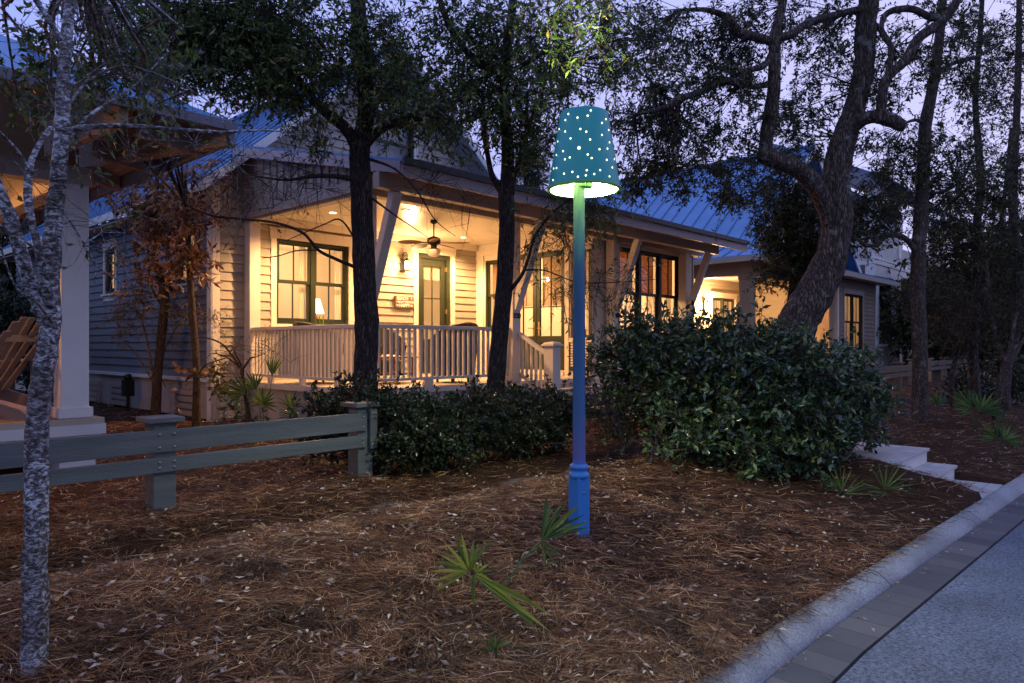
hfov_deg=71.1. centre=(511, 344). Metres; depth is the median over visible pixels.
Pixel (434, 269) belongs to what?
porch door
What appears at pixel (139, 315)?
airy shrub
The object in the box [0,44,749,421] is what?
porch house
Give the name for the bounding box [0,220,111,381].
background tree
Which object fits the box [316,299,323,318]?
table lamp
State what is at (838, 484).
palmetto
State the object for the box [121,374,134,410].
utility meter
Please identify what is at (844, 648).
gutter
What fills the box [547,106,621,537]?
street lamp
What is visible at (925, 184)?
slender tree
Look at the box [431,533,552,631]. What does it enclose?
palmetto
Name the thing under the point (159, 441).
two rail fence
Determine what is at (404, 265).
wall lantern
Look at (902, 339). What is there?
background tree
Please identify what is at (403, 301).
wall sign
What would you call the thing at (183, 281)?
side window
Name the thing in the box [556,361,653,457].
thin shrub
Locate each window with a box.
[100,238,117,301]
[171,216,198,292]
[269,227,353,333]
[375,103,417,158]
[485,260,496,330]
[571,250,590,337]
[619,243,678,343]
[710,291,737,330]
[843,288,865,351]
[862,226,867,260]
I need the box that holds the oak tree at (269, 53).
[16,0,500,387]
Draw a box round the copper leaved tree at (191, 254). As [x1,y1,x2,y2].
[132,158,236,426]
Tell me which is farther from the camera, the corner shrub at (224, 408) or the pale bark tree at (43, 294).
the corner shrub at (224, 408)
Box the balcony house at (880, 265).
[759,140,958,366]
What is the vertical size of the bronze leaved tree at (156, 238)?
4.962 m
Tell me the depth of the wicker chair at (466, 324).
12.11 m
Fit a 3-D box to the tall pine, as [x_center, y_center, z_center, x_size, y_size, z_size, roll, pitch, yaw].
[0.731,-6.411,33.862,3.586,11.174,3.214,0,0,0]
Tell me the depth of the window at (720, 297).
26.22 m
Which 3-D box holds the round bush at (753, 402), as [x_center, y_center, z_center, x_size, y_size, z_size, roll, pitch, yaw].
[2.821,0.577,7.969,4.068,2.376,2.558,0,0,-11]
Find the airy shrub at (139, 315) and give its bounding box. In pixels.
[89,273,234,388]
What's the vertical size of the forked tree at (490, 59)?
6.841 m
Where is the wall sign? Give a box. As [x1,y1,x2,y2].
[394,296,413,307]
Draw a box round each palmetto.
[217,355,282,421]
[276,391,301,439]
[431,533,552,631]
[480,633,510,657]
[504,493,588,585]
[823,467,869,495]
[861,462,917,496]
[929,391,946,415]
[950,389,1010,429]
[980,418,1023,460]
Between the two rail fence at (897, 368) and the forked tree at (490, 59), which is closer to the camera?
the forked tree at (490, 59)
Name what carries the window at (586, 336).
in the porch house at (280, 294)
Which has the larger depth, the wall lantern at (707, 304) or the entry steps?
the wall lantern at (707, 304)
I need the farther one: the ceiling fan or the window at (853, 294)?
the window at (853, 294)
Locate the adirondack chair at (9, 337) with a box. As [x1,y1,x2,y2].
[0,317,53,419]
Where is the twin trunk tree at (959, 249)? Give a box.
[897,0,1023,396]
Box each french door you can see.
[520,254,536,368]
[537,250,563,369]
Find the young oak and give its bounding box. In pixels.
[878,269,1019,408]
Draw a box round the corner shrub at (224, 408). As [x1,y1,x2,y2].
[210,382,270,424]
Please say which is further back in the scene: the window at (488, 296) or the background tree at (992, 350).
the background tree at (992, 350)
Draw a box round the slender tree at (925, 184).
[805,0,1023,421]
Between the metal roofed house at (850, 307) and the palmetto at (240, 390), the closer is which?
the palmetto at (240, 390)
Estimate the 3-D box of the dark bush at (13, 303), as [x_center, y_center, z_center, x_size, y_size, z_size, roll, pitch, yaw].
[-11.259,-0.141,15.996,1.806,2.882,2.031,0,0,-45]
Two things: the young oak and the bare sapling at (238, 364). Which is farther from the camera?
the young oak
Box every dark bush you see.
[0,278,36,378]
[0,326,53,398]
[930,359,1023,404]
[979,351,1023,397]
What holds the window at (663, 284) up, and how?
in the porch house at (280, 294)
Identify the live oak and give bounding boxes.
[594,0,992,342]
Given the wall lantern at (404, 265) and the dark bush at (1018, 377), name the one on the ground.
the dark bush at (1018, 377)
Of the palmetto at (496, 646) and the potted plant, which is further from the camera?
the potted plant
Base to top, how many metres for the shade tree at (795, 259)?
4.684 m
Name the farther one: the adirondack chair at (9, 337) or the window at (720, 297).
the window at (720, 297)
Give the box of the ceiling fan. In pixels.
[398,220,468,256]
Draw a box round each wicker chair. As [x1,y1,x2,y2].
[292,321,343,383]
[380,328,406,376]
[428,322,478,382]
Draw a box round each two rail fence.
[0,401,379,512]
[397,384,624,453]
[867,361,911,392]
[906,357,967,384]
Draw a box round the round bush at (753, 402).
[567,293,917,488]
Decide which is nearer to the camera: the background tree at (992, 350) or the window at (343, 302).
the window at (343, 302)
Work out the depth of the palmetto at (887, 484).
6.99 m
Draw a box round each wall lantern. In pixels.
[400,252,409,271]
[703,297,709,308]
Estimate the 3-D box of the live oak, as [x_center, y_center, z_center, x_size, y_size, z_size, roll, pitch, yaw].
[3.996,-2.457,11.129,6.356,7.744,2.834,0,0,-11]
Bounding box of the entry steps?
[840,441,1002,497]
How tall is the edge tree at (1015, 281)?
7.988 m
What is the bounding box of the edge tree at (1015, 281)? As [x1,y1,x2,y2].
[926,0,1023,409]
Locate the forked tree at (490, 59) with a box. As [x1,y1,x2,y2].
[402,0,708,451]
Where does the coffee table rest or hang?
on the porch house at (280, 294)
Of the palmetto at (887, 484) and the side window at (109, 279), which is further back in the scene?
the side window at (109, 279)
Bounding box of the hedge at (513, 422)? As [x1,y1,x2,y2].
[284,368,597,479]
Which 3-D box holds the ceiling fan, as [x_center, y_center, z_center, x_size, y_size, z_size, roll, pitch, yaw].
[-1.488,-1.985,13.443,1.281,0.690,1.311,0,0,43]
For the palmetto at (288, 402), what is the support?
on the ground
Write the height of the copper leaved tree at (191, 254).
4.493 m
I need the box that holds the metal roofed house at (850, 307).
[585,144,900,367]
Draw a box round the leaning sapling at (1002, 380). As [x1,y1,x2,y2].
[984,287,1023,420]
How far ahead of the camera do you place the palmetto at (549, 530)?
4.27 m
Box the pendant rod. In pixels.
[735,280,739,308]
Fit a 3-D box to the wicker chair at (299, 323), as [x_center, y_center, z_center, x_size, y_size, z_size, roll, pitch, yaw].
[-3.289,0.132,12.110,0.889,1.036,0.794,0,0,43]
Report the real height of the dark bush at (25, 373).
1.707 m
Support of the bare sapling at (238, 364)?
on the ground
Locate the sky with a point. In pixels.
(916, 106)
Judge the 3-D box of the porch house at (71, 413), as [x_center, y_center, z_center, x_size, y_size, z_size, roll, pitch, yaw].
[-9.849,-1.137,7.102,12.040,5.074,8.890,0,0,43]
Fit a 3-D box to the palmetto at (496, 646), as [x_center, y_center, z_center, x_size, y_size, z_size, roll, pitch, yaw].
[-0.076,1.360,3.251,0.151,0.118,0.025,0,0,-3]
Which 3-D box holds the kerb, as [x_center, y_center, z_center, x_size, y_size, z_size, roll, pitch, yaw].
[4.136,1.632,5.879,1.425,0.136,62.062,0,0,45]
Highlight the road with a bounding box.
[836,521,1023,682]
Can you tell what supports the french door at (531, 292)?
in the porch house at (280, 294)
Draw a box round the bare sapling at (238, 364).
[193,321,309,421]
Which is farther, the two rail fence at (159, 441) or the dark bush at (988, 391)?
the dark bush at (988, 391)
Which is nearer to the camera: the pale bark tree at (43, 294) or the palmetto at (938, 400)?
the pale bark tree at (43, 294)
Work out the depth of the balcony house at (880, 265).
39.68 m
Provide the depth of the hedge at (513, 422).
7.43 m
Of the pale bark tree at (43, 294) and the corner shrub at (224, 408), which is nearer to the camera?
the pale bark tree at (43, 294)
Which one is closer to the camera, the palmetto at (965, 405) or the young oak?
the palmetto at (965, 405)
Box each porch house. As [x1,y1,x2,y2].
[0,34,237,469]
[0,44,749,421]
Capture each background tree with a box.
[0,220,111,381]
[875,259,908,343]
[876,241,995,370]
[901,219,1023,371]
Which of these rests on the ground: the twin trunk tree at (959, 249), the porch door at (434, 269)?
the twin trunk tree at (959, 249)
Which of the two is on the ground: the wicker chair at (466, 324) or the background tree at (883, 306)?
the background tree at (883, 306)
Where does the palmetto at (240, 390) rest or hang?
on the ground
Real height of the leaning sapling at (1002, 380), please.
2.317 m
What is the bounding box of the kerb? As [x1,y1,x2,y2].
[696,473,1023,682]
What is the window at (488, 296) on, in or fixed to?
in the porch house at (280, 294)
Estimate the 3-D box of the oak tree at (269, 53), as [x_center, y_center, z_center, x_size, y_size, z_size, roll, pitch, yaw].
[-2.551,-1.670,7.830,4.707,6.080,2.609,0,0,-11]
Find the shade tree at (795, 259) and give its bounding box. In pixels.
[742,133,857,302]
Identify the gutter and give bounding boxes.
[765,494,1023,682]
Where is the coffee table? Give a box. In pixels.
[380,356,417,382]
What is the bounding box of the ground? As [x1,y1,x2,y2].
[0,369,1023,682]
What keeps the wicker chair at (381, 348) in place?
on the porch house at (280, 294)
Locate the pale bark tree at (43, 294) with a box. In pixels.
[0,0,304,679]
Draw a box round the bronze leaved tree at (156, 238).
[89,174,183,414]
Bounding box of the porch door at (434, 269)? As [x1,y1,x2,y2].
[419,253,449,372]
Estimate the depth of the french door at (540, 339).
15.42 m
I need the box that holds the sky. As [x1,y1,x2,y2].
[0,0,1023,268]
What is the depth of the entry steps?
8.26 m
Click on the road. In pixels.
(966, 625)
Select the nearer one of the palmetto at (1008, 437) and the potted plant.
the palmetto at (1008, 437)
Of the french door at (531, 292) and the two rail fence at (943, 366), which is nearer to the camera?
the french door at (531, 292)
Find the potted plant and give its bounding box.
[313,316,338,333]

